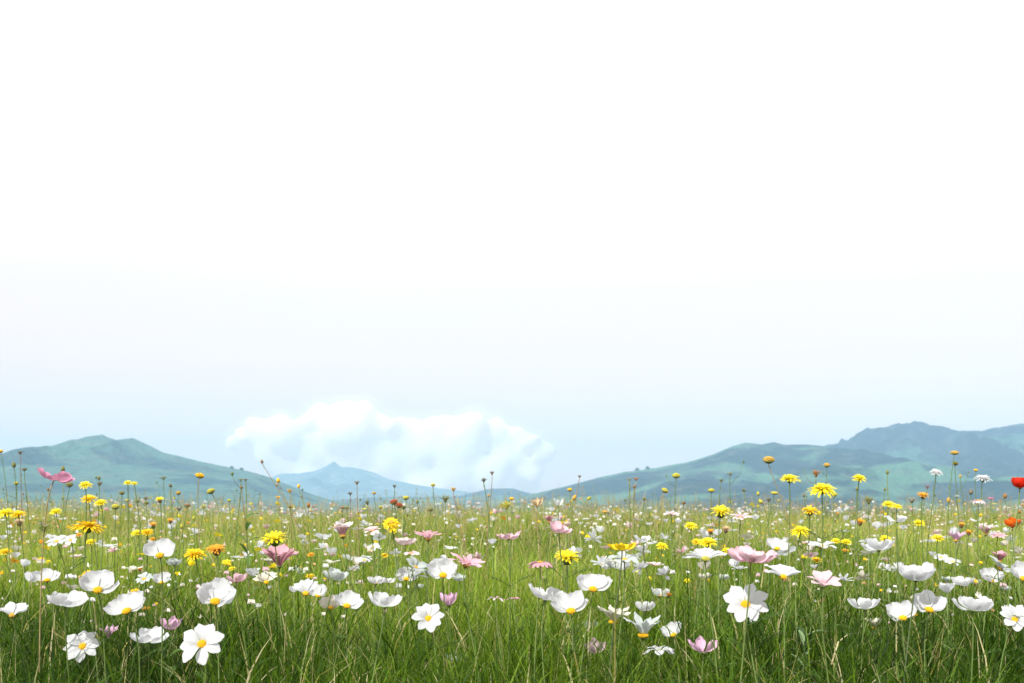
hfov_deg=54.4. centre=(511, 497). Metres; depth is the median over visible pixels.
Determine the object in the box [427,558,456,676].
cosmos flower
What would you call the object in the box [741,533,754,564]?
cream flower
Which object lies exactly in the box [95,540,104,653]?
white flower
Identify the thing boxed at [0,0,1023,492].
sky
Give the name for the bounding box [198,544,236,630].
composite flower
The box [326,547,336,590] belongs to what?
white flower
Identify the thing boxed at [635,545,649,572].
white flower
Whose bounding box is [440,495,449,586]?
button flower
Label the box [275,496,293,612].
button flower
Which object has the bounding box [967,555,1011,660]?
cosmos flower
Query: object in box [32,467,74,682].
cosmos flower
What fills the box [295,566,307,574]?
cosmos flower
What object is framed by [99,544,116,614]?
white flower
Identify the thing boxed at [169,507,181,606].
button flower
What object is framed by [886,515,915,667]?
cosmos flower
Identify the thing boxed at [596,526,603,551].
white flower
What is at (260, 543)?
white flower
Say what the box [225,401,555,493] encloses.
cloud
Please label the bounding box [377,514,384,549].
white flower
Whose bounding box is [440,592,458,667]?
cosmos flower
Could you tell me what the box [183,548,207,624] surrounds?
composite flower
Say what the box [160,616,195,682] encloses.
cosmos flower
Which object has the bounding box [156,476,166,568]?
button flower
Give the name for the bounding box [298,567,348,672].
cosmos flower
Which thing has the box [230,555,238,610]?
white flower
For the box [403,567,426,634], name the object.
white flower
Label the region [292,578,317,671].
cosmos flower
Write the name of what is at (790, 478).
composite flower
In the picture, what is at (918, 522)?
composite flower
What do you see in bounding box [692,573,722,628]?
cosmos flower
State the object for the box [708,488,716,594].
button flower
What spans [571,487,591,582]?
button flower
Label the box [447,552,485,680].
cosmos flower
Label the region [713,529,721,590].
white flower
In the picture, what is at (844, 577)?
white flower
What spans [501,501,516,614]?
button flower
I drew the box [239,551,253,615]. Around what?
white flower
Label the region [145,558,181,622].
cosmos flower
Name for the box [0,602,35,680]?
cosmos flower
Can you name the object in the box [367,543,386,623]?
cosmos flower
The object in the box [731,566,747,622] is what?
white flower
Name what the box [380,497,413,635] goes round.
button flower
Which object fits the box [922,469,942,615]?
composite flower
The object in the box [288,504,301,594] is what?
button flower
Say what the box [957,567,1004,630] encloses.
cosmos flower
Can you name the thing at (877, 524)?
white flower
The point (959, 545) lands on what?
cream flower
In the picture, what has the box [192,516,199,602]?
button flower
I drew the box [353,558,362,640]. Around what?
cream flower
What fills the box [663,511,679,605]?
cosmos flower
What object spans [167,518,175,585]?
composite flower
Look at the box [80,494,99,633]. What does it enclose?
composite flower
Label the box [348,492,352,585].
button flower
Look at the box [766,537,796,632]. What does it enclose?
cosmos flower
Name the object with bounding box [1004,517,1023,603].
cosmos flower
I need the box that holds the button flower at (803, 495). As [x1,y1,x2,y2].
[802,493,813,551]
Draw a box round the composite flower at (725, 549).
[715,547,728,619]
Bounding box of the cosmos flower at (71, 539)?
[65,534,86,658]
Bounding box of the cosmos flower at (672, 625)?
[660,621,680,665]
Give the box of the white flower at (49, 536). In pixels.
[46,534,55,568]
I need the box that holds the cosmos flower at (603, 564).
[592,561,609,634]
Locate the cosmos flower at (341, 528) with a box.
[330,521,369,670]
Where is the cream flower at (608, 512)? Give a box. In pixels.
[602,508,611,549]
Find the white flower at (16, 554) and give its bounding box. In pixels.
[12,552,20,595]
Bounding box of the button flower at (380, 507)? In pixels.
[378,506,385,575]
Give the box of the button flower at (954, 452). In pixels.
[934,451,958,596]
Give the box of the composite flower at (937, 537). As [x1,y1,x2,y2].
[930,534,945,634]
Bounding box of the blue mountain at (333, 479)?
[271,461,472,499]
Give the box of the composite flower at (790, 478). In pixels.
[774,474,799,670]
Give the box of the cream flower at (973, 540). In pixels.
[969,538,976,588]
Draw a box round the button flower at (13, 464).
[7,462,19,583]
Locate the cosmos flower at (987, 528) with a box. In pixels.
[975,523,1001,625]
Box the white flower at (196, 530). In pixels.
[190,528,201,544]
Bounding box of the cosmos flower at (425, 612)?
[411,603,462,682]
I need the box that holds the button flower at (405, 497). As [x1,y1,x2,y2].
[394,496,408,607]
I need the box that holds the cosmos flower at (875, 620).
[865,617,881,642]
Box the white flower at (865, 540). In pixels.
[859,538,876,594]
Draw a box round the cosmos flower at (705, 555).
[682,548,735,677]
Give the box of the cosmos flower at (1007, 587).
[998,586,1011,624]
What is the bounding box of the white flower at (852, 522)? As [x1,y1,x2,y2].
[850,520,856,552]
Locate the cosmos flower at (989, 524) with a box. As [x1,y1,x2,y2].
[984,497,998,567]
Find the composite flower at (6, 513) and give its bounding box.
[0,508,16,652]
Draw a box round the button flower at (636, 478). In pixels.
[629,477,641,571]
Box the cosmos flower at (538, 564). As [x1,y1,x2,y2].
[521,561,552,682]
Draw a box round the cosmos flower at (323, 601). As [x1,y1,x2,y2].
[318,594,340,670]
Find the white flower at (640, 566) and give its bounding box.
[632,561,647,643]
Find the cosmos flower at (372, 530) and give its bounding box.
[363,526,389,662]
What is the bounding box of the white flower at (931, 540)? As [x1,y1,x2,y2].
[923,539,935,588]
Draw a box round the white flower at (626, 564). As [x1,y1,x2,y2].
[617,561,630,607]
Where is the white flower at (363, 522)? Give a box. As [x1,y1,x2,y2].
[360,520,367,573]
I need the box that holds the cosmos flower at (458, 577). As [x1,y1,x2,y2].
[453,573,465,644]
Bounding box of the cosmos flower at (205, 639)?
[180,624,223,682]
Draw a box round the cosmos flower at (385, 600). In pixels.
[367,591,402,682]
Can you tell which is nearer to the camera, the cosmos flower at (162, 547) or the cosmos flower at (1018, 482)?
the cosmos flower at (162, 547)
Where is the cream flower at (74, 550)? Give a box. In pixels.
[70,549,75,584]
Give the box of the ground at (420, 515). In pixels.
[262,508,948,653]
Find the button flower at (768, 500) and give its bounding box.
[767,498,770,593]
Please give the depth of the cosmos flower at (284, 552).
2.79 m
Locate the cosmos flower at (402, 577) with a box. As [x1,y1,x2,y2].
[387,566,414,655]
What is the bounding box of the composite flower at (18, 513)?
[9,510,26,627]
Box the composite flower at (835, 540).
[831,538,839,616]
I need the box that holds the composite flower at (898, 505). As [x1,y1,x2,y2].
[893,504,902,601]
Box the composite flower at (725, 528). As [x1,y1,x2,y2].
[721,525,728,609]
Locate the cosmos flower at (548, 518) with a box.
[536,515,556,630]
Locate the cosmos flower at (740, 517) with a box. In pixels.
[730,511,752,648]
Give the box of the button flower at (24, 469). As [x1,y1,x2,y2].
[21,468,34,624]
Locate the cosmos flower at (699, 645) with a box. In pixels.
[671,636,717,682]
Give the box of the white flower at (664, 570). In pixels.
[656,566,669,653]
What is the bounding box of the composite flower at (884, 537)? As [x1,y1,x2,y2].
[876,535,891,629]
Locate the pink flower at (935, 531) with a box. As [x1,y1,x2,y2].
[932,529,940,559]
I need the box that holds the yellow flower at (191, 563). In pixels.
[188,560,195,615]
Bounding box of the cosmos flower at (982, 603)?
[936,596,1001,682]
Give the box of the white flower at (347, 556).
[342,554,358,589]
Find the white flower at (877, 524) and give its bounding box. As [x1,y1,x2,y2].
[871,521,882,565]
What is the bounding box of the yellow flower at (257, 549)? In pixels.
[254,547,261,614]
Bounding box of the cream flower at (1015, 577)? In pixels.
[1013,556,1020,599]
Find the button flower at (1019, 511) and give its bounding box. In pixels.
[1012,509,1021,581]
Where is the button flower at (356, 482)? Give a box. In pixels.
[355,481,359,589]
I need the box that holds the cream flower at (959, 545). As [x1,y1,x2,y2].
[952,540,965,556]
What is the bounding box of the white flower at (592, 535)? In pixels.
[584,531,601,602]
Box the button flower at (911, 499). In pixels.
[910,497,913,582]
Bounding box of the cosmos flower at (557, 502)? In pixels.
[550,498,563,635]
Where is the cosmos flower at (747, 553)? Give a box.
[727,545,791,682]
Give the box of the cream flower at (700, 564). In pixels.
[697,562,709,649]
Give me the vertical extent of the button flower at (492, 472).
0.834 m
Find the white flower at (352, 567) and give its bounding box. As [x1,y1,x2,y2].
[347,565,359,626]
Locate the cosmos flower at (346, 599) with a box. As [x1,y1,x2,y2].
[326,590,363,676]
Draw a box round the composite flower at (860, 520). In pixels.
[858,518,865,567]
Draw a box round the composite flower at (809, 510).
[793,505,821,637]
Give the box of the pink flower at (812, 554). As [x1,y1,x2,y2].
[803,551,818,595]
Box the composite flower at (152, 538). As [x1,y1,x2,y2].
[150,537,156,573]
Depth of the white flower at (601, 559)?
3.73 m
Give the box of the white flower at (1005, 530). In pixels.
[1002,527,1010,537]
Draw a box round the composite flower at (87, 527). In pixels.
[70,521,112,682]
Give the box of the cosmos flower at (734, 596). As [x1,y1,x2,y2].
[721,583,779,682]
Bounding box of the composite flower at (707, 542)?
[688,537,718,661]
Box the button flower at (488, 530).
[487,495,500,586]
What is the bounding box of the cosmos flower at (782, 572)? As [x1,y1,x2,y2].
[765,564,809,678]
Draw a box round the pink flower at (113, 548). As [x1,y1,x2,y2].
[108,545,119,591]
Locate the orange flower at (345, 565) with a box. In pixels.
[343,544,347,614]
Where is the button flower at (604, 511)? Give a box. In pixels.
[601,510,614,563]
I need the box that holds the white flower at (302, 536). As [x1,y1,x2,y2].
[298,534,305,567]
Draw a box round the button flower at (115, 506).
[111,504,119,598]
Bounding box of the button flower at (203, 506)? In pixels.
[193,504,205,624]
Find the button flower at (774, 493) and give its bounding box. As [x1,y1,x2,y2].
[758,491,777,588]
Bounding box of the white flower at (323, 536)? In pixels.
[314,533,330,609]
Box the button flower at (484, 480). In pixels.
[481,478,495,596]
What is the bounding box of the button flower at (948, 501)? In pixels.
[947,497,962,590]
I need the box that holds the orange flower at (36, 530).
[34,518,37,546]
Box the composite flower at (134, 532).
[130,530,141,587]
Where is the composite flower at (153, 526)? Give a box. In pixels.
[149,522,161,595]
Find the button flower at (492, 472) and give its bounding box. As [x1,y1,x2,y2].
[486,471,493,570]
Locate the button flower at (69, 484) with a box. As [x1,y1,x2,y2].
[55,482,72,590]
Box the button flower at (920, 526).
[914,485,929,585]
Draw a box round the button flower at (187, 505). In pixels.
[175,504,197,592]
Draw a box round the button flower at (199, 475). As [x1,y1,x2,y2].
[195,472,204,581]
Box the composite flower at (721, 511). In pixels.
[701,504,731,682]
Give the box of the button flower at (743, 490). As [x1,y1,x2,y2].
[742,489,768,602]
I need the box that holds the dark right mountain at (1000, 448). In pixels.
[825,421,1023,474]
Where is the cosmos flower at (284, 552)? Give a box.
[261,544,298,634]
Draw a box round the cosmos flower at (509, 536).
[485,531,533,682]
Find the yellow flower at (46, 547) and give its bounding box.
[41,545,50,602]
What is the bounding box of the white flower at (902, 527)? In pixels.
[899,525,906,589]
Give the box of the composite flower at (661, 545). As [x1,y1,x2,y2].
[656,542,668,663]
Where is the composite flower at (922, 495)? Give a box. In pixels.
[917,492,929,631]
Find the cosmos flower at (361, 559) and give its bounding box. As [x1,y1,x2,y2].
[355,555,371,650]
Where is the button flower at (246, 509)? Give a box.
[243,479,249,577]
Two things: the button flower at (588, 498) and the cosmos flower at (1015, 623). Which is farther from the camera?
the button flower at (588, 498)
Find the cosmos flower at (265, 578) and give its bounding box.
[253,571,276,629]
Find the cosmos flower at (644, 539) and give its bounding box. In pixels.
[634,535,662,626]
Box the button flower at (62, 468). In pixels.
[50,466,64,556]
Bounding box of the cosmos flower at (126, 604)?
[103,590,163,682]
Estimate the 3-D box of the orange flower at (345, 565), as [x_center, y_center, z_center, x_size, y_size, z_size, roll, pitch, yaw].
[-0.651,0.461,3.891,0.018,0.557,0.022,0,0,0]
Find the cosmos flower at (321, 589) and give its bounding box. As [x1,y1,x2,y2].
[309,584,326,644]
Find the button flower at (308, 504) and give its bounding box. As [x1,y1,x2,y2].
[295,502,312,572]
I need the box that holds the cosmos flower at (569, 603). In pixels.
[550,590,587,682]
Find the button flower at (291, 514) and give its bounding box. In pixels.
[287,489,301,593]
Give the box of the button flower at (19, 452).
[18,450,29,554]
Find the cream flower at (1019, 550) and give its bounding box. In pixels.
[1015,548,1022,594]
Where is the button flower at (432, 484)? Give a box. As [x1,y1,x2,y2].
[431,483,440,610]
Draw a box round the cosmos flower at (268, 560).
[260,557,277,625]
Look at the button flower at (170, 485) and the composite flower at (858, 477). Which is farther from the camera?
the button flower at (170, 485)
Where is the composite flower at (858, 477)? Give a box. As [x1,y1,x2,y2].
[851,474,866,643]
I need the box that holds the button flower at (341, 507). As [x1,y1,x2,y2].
[339,506,343,605]
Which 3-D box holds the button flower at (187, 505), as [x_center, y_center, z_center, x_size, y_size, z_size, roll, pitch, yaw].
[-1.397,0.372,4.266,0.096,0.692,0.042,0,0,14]
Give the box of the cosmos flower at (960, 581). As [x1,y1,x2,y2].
[950,576,971,680]
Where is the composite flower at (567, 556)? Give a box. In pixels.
[545,549,579,680]
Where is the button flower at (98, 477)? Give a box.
[95,476,100,526]
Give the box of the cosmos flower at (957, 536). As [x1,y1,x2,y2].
[940,531,970,643]
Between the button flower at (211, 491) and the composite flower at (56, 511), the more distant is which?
the composite flower at (56, 511)
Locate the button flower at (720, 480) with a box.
[717,479,723,578]
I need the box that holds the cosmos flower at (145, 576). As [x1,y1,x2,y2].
[135,572,160,626]
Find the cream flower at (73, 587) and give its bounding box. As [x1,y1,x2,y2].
[66,584,78,589]
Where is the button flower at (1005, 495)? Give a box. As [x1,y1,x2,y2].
[1003,493,1023,589]
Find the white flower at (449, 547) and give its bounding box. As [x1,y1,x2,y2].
[445,545,457,548]
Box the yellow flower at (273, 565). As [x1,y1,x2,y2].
[268,562,280,601]
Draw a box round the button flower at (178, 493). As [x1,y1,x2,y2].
[172,486,180,570]
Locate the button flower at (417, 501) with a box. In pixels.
[416,497,434,563]
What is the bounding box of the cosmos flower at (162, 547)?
[143,538,182,682]
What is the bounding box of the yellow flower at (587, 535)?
[584,534,590,598]
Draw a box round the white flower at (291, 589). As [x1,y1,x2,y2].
[289,586,296,646]
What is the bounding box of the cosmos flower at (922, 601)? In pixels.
[914,589,946,682]
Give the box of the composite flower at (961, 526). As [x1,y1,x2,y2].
[946,522,964,629]
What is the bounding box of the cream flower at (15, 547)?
[11,545,20,578]
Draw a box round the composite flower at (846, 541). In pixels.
[840,538,861,623]
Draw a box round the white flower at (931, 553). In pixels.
[929,551,934,612]
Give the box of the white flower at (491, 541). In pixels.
[488,538,495,631]
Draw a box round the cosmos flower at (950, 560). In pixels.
[935,557,962,631]
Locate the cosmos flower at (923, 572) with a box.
[886,562,939,682]
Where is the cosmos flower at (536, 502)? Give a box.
[530,497,549,588]
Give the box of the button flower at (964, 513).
[954,475,967,564]
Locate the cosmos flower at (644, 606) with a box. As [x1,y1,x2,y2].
[635,601,654,644]
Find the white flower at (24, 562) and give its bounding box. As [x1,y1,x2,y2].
[20,559,30,634]
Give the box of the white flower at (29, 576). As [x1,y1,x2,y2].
[24,571,34,630]
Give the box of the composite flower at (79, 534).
[76,533,86,592]
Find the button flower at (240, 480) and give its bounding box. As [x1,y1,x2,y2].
[231,472,242,565]
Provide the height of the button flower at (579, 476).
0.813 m
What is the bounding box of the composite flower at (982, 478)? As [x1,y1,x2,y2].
[973,475,992,644]
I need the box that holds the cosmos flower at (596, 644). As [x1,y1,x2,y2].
[585,637,605,676]
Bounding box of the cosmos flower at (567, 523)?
[553,522,573,618]
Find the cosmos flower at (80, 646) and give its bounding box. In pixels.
[63,630,100,682]
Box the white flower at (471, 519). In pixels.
[467,517,474,549]
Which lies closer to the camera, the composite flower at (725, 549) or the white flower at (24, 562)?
the white flower at (24, 562)
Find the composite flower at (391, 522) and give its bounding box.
[383,517,400,665]
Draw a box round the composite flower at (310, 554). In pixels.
[307,552,314,577]
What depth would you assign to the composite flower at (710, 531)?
3.88 m
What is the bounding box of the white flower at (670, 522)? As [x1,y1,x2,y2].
[665,510,673,548]
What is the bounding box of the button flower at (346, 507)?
[344,498,360,620]
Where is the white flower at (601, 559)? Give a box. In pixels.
[591,555,607,628]
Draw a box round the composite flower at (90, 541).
[86,539,96,608]
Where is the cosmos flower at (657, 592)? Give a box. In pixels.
[650,588,671,612]
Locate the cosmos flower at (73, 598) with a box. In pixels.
[46,590,88,682]
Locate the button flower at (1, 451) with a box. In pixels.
[0,450,10,561]
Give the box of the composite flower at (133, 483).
[130,482,145,605]
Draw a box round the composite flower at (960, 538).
[955,495,963,575]
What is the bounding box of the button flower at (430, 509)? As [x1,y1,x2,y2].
[416,508,432,580]
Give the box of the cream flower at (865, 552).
[859,550,876,619]
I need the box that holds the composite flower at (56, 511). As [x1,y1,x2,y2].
[49,508,69,587]
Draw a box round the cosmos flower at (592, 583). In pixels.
[564,574,612,682]
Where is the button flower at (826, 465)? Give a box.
[819,463,829,596]
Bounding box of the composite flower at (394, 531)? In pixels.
[390,529,400,595]
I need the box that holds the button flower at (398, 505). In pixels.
[384,502,407,636]
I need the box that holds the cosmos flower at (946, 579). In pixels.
[935,576,951,613]
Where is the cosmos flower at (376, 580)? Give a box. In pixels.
[355,576,384,676]
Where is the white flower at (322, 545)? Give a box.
[314,543,325,620]
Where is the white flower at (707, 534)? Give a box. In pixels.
[702,531,714,598]
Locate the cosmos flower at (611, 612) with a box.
[598,605,630,665]
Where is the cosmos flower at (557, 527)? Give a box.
[548,521,593,676]
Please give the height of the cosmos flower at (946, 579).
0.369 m
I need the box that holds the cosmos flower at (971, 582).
[970,578,987,619]
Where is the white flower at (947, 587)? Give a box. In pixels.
[938,582,954,663]
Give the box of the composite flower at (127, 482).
[123,480,130,589]
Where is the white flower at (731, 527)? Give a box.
[727,518,734,547]
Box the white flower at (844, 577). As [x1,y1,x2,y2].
[839,573,853,621]
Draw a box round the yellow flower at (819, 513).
[817,511,821,535]
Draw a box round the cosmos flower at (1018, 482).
[987,477,1023,646]
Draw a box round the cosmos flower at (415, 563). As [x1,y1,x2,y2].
[403,555,427,680]
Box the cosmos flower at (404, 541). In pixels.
[395,537,416,620]
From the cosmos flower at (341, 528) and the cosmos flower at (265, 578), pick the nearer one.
the cosmos flower at (341, 528)
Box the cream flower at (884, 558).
[880,557,890,614]
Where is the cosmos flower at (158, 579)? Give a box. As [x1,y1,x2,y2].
[150,572,177,655]
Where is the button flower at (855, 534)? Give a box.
[855,486,857,585]
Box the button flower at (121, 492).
[116,491,124,588]
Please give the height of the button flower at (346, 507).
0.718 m
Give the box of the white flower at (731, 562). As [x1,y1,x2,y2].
[728,559,738,622]
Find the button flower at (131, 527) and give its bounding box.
[120,499,138,562]
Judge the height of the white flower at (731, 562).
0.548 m
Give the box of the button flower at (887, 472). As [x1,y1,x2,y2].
[886,470,894,581]
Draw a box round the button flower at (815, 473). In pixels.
[803,468,819,600]
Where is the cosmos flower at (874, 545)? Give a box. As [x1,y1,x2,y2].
[842,538,894,662]
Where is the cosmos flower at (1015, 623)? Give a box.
[996,604,1023,682]
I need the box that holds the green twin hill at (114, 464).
[0,434,388,517]
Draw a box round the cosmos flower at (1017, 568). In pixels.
[1000,560,1023,665]
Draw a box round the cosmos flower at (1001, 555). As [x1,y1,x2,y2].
[989,550,1012,627]
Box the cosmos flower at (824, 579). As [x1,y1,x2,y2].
[807,570,840,682]
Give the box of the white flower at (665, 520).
[663,519,667,542]
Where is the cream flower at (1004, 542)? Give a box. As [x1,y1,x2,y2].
[1000,540,1007,582]
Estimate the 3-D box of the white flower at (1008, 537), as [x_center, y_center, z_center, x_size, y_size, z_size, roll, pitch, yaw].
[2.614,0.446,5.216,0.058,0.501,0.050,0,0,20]
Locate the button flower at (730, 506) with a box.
[727,460,743,582]
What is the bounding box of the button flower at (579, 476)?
[563,475,583,583]
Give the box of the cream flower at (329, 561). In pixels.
[324,559,339,615]
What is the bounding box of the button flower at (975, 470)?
[974,469,978,598]
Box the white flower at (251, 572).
[245,568,259,615]
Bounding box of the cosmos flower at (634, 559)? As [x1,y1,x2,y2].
[605,551,639,680]
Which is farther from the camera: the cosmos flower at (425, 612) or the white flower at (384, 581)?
the white flower at (384, 581)
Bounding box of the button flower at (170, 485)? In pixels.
[169,483,175,584]
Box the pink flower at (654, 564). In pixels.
[645,562,663,615]
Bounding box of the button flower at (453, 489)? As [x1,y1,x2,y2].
[451,486,471,588]
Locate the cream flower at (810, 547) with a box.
[807,545,814,598]
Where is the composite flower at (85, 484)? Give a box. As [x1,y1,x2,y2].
[78,481,92,626]
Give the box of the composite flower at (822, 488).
[806,482,850,675]
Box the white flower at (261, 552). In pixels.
[258,551,265,608]
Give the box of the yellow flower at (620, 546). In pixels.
[604,542,645,682]
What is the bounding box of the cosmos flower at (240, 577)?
[225,573,272,681]
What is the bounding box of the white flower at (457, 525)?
[455,524,461,545]
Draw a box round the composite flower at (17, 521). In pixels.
[14,519,27,595]
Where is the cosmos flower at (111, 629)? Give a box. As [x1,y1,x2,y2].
[99,624,117,660]
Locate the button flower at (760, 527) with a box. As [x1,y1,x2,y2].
[752,491,761,580]
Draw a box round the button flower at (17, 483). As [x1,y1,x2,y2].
[2,482,18,574]
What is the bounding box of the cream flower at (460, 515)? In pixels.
[456,513,463,519]
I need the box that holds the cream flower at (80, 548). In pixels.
[77,546,83,609]
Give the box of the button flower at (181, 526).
[175,524,190,598]
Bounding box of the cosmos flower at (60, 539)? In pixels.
[45,535,87,613]
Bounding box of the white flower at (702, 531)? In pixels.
[698,529,705,547]
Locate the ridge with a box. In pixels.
[333,488,530,508]
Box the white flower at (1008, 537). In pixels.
[1006,535,1016,544]
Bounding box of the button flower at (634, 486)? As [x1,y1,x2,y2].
[624,485,635,591]
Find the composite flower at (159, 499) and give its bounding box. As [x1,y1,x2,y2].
[157,496,163,561]
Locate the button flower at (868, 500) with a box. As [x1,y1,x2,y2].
[852,496,872,614]
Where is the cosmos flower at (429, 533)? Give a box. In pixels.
[411,530,441,673]
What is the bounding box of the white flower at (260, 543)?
[253,540,266,563]
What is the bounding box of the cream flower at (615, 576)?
[606,560,615,608]
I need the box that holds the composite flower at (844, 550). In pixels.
[841,549,848,616]
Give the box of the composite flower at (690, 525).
[684,522,698,602]
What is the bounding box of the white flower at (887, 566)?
[883,564,893,635]
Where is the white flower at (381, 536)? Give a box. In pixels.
[373,532,385,590]
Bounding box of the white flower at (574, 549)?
[569,546,581,557]
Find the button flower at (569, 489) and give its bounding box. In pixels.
[566,488,571,575]
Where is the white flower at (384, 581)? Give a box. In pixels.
[382,580,389,654]
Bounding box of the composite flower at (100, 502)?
[94,499,107,659]
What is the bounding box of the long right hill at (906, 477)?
[466,442,1023,519]
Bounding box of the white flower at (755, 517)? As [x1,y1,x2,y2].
[752,515,758,536]
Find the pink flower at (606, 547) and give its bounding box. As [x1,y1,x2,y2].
[600,545,608,607]
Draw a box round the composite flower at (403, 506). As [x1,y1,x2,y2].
[402,503,406,599]
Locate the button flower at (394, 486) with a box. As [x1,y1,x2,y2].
[384,485,395,590]
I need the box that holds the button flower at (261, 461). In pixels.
[260,459,312,562]
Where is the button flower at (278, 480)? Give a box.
[276,478,311,579]
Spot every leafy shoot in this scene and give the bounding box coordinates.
[156,649,181,682]
[235,509,262,618]
[791,627,828,682]
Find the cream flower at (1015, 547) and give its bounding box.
[1010,546,1023,605]
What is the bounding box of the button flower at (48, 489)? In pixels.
[41,485,61,582]
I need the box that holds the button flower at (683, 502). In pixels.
[675,501,685,592]
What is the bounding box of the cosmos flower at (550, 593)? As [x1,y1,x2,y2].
[519,583,563,682]
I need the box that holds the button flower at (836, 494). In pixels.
[827,492,837,587]
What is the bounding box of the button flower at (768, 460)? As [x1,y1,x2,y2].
[763,456,815,624]
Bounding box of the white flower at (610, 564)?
[601,558,618,604]
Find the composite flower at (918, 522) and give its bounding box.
[911,520,924,602]
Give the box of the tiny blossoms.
[0,500,1023,631]
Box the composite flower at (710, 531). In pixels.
[699,529,712,613]
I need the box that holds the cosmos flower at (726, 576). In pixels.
[715,574,729,632]
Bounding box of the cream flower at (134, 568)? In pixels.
[125,566,142,623]
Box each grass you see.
[0,473,1023,682]
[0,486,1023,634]
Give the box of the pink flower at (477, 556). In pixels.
[472,552,483,590]
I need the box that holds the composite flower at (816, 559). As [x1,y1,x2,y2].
[811,557,821,585]
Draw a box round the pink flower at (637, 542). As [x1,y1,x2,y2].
[629,539,640,580]
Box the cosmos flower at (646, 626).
[623,612,660,682]
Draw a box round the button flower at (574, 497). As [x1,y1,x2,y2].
[568,495,576,575]
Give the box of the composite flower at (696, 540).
[691,538,700,620]
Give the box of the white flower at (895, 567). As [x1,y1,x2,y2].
[889,562,903,639]
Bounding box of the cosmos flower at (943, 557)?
[934,554,947,638]
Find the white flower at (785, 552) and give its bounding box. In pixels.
[777,546,795,622]
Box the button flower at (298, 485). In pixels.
[297,484,319,578]
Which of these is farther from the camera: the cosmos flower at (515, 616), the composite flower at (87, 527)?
the cosmos flower at (515, 616)
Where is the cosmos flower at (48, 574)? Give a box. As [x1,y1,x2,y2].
[32,568,63,639]
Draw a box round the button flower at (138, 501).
[135,500,142,589]
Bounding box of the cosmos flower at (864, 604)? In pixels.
[843,597,886,682]
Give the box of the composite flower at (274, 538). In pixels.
[255,530,299,659]
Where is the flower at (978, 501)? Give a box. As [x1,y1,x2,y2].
[961,499,984,635]
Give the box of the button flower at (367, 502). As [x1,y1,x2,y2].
[364,500,376,616]
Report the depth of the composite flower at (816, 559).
4.05 m
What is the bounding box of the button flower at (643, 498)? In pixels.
[629,497,645,582]
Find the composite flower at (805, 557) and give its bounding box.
[801,555,807,603]
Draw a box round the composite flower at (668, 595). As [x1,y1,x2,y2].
[664,592,671,618]
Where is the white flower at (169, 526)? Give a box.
[167,524,174,539]
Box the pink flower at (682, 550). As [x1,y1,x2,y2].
[673,545,688,600]
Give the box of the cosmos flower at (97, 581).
[79,569,123,682]
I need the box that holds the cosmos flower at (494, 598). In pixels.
[487,596,520,671]
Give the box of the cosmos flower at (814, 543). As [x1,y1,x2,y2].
[797,541,836,644]
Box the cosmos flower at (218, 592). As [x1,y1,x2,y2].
[196,577,235,682]
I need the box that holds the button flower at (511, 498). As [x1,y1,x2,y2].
[508,497,513,587]
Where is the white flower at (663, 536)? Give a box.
[658,533,670,597]
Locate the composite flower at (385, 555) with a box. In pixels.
[381,553,387,588]
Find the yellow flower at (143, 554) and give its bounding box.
[138,553,144,609]
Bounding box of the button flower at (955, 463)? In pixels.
[948,462,968,609]
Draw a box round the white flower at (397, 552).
[390,548,400,631]
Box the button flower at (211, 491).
[207,488,238,603]
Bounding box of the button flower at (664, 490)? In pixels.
[637,488,667,585]
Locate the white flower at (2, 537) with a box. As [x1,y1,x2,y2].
[0,535,6,576]
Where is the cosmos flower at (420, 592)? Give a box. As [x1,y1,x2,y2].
[415,584,432,605]
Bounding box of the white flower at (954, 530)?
[950,527,958,533]
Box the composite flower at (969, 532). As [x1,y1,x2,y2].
[966,529,973,616]
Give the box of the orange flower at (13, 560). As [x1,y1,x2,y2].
[10,558,20,600]
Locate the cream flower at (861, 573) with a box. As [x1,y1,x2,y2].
[855,570,869,636]
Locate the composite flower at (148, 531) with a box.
[141,528,153,587]
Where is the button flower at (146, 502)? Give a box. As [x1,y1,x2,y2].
[144,501,148,581]
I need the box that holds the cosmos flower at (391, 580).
[384,578,397,617]
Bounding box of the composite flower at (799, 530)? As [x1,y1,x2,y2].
[789,526,808,677]
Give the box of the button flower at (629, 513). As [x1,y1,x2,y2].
[628,479,631,554]
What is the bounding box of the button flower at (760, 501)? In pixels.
[759,499,779,588]
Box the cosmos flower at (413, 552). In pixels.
[404,550,423,646]
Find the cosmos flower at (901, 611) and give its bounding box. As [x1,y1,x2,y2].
[885,600,916,677]
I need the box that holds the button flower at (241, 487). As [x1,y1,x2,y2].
[240,486,248,597]
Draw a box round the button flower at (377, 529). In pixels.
[372,492,381,591]
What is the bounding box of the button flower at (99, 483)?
[97,482,101,565]
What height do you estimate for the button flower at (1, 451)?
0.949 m
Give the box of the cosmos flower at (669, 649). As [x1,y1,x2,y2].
[636,645,673,681]
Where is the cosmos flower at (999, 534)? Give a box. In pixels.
[989,531,1010,633]
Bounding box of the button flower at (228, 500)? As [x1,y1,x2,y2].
[227,499,236,583]
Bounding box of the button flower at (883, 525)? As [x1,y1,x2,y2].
[878,488,886,599]
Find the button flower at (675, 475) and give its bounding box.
[666,473,679,592]
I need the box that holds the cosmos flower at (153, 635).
[126,626,168,682]
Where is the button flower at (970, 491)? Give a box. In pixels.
[969,489,987,591]
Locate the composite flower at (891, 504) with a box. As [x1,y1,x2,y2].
[882,501,896,653]
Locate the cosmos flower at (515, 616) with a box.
[508,597,534,670]
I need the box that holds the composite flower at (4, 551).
[0,548,13,601]

